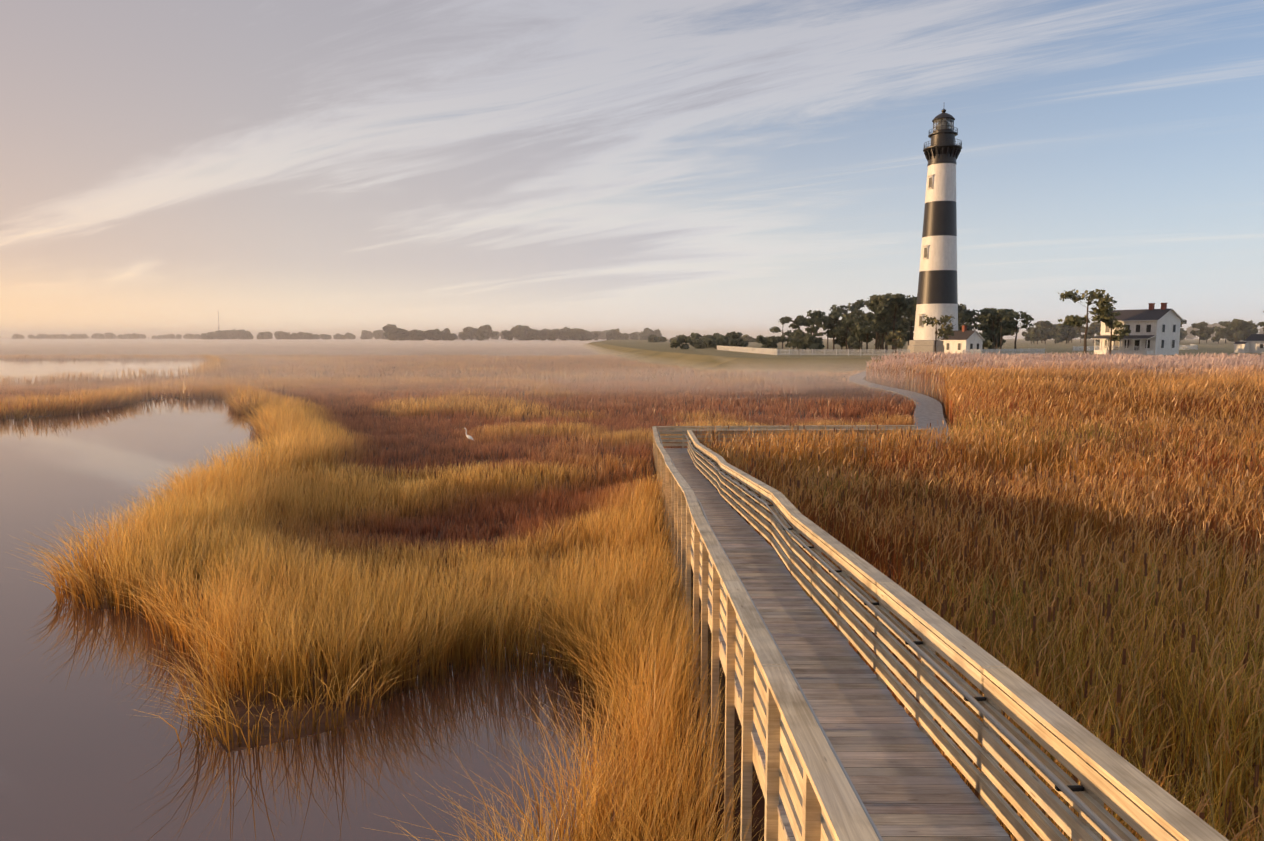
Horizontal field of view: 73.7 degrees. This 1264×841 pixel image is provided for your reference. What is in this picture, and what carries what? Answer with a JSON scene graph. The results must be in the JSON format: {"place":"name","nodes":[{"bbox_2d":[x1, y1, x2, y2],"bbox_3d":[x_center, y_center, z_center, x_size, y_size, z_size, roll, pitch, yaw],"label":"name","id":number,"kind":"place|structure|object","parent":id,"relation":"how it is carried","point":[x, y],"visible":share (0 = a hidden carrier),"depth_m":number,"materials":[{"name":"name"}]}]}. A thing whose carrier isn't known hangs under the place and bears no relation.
{"place":"outdoors","nodes":[
{"label":"outdoors","id":0,"kind":"place"},
{"bbox_2d":[0,360,666,840],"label":"water","id":1,"kind":"structure","parent":0,"point":[84,756],"depth_m":13.01,"materials":[{"name":"grey liquid"}]},
{"bbox_2d":[0,339,1263,840],"bbox_3d":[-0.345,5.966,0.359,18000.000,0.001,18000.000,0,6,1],"label":"ground","id":2,"kind":"structure","parent":0,"point":[276,715],"depth_m":18.84,"materials":[{"name":"brown soil"}]},
{"bbox_2d":[0,391,722,840],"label":"marsh grass","id":3,"kind":"structure","parent":2,"relation":"on","point":[88,593],"depth_m":14.13,"materials":[{"name":"yellow plant"}]},
{"bbox_2d":[51,454,692,649],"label":"marsh","id":4,"kind":"structure","parent":2,"relation":"on","point":[214,511],"depth_m":21.95,"materials":[{"name":"yellow plant"}]},
{"bbox_2d":[0,354,865,382],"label":"marsh","id":5,"kind":"structure","parent":2,"relation":"on","point":[483,369],"depth_m":150.06,"materials":[{"name":"brown plant"}]},
{"bbox_2d":[127,558,764,840],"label":"marsh","id":6,"kind":"structure","parent":2,"relation":"on","point":[351,642],"depth_m":13.88,"materials":[{"name":"yellow plant"}]},
{"bbox_2d":[0,370,919,420],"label":"marsh","id":7,"kind":"structure","parent":2,"relation":"on","point":[853,411],"depth_m":77.49,"materials":[{"name":"brown plant"}]},
{"bbox_2d":[463,428,472,445],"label":"egret","id":8,"kind":"object","parent":2,"relation":"on","point":[469,437],"depth_m":45.30,"materials":[{"name":"white"}]},
{"bbox_2d":[197,399,917,493],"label":"marsh","id":9,"kind":"structure","parent":2,"relation":"on","point":[320,450],"depth_m":43.17,"materials":[{"name":"brown plant"}]},
{"bbox_2d":[582,339,1263,373],"bbox_3d":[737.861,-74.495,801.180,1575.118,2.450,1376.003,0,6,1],"label":"lawn","id":10,"kind":"structure","parent":2,"relation":"on","point":[663,351],"depth_m":196.15,"materials":[{"name":"green plant"}]},
{"bbox_2d":[12,323,1262,341],"bbox_3d":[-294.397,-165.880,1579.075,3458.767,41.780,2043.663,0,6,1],"label":"foliage","id":11,"kind":"object","parent":10,"relation":"on","point":[523,332],"materials":[{"name":"green plant"}]},
{"bbox_2d":[907,109,961,354],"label":"lighthouse","id":12,"kind":"object","parent":10,"relation":"on","point":[939,280],"depth_m":164.97,"materials":[{"name":"white paint"}]},
{"bbox_2d":[717,344,1197,355],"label":"fences","id":13,"kind":"object","parent":10,"relation":"on","point":[766,351],"depth_m":163.84,"materials":[{"name":"white paint"}]},
{"bbox_2d":[941,303,1263,355],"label":"buildings","id":14,"kind":"structure","parent":10,"relation":"on","point":[1152,328],"depth_m":169.26,"materials":[{"name":"white paint"}]},
{"bbox_2d":[652,425,1228,840],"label":"boardwalk","id":15,"kind":"structure","parent":2,"relation":"on","point":[838,744],"depth_m":7.31,"materials":[{"name":"brown wood"}]},
{"bbox_2d":[694,409,1263,527],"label":"reed stem","id":16,"kind":"object","parent":2,"relation":"on","point":[843,451],"visible":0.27,"depth_m":33.09,"materials":[{"name":"brown plant"}]},
{"bbox_2d":[693,409,1263,511],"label":"reed plume","id":17,"kind":"object","parent":16,"relation":"attached to","point":[1119,467],"visible":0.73,"depth_m":32.85,"materials":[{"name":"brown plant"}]},
{"bbox_2d":[712,406,1263,481],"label":"cattail head","id":18,"kind":"object","parent":16,"relation":"attached to","point":[1076,458],"visible":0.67,"depth_m":32.28},
{"bbox_2d":[712,406,1263,520],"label":"cattail","id":19,"kind":"object","parent":2,"relation":"on","point":[1024,451],"visible":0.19,"depth_m":32.62,"materials":[{"name":"brown plant"}]},
{"bbox_2d":[725,465,1263,746],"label":"reed stem","id":20,"kind":"object","parent":2,"relation":"on","point":[847,536],"visible":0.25,"depth_m":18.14,"materials":[{"name":"brown plant"}]},
{"bbox_2d":[727,450,1263,630],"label":"cattail head","id":21,"kind":"object","parent":20,"relation":"attached to","point":[1067,549],"visible":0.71,"depth_m":17.87},
{"bbox_2d":[733,460,1263,649],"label":"reed plume","id":22,"kind":"object","parent":20,"relation":"attached to","point":[1113,559],"visible":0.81,"depth_m":17.81,"materials":[{"name":"brown plant"}]},
{"bbox_2d":[745,448,1263,712],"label":"cattail","id":23,"kind":"object","parent":2,"relation":"on","point":[941,570],"visible":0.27,"depth_m":18.61,"materials":[{"name":"brown plant"}]},
{"bbox_2d":[851,573,1263,840],"bbox_3d":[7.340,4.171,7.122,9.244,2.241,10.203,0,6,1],"label":"reed stem","id":24,"kind":"object","parent":2,"relation":"on","point":[1169,726],"visible":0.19,"depth_m":10.27,"materials":[{"name":"brown plant"}]},
{"bbox_2d":[849,594,1263,840],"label":"reed plume","id":25,"kind":"object","parent":24,"relation":"attached to","point":[1089,716],"visible":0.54,"depth_m":10.16,"materials":[{"name":"plant"}]},
{"bbox_2d":[866,354,1258,381],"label":"reed stem","id":26,"kind":"object","parent":2,"relation":"on","point":[964,362],"visible":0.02,"depth_m":124.46,"materials":[{"name":"brown plant"}]},
{"bbox_2d":[866,350,1263,373],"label":"reed plume","id":27,"kind":"object","parent":26,"relation":"on","point":[966,356],"visible":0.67,"depth_m":123.32,"materials":[{"name":"beige plant"}]},
{"bbox_2d":[866,361,1262,403],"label":"reed stem","id":28,"kind":"object","parent":2,"relation":"on","point":[923,382],"visible":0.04,"depth_m":89.83,"materials":[{"name":"brown plant"}]},
{"bbox_2d":[866,356,1263,390],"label":"reed plume","id":29,"kind":"object","parent":28,"relation":"on","point":[1213,363],"visible":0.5,"depth_m":89.36,"materials":[{"name":"beige plant"}]},
{"bbox_2d":[876,582,1263,840],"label":"cattail","id":30,"kind":"object","parent":2,"relation":"on","point":[1138,709],"visible":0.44,"depth_m":10.18,"materials":[{"name":"plant"}]},
{"bbox_2d":[940,373,1263,448],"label":"reed stem","id":31,"kind":"object","parent":2,"relation":"on","point":[947,408],"visible":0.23,"depth_m":53.44,"materials":[{"name":"brown plant"}]},
{"bbox_2d":[939,365,1263,434],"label":"reed plume","id":32,"kind":"object","parent":31,"relation":"on","point":[1248,377],"visible":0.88,"depth_m":55.92,"materials":[{"name":"beige plant"}]},
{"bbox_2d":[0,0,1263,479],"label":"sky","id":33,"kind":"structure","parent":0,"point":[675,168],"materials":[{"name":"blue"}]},
{"bbox_2d":[848,356,949,454],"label":"path","id":34,"kind":"structure","parent":0,"point":[928,410],"depth_m":66.09,"materials":[{"name":"concrete"}]},
{"bbox_2d":[872,589,1258,840],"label":"cattail head","id":35,"kind":"object","parent":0,"point":[1201,815],"visible":0.52,"depth_m":9.93}
]}

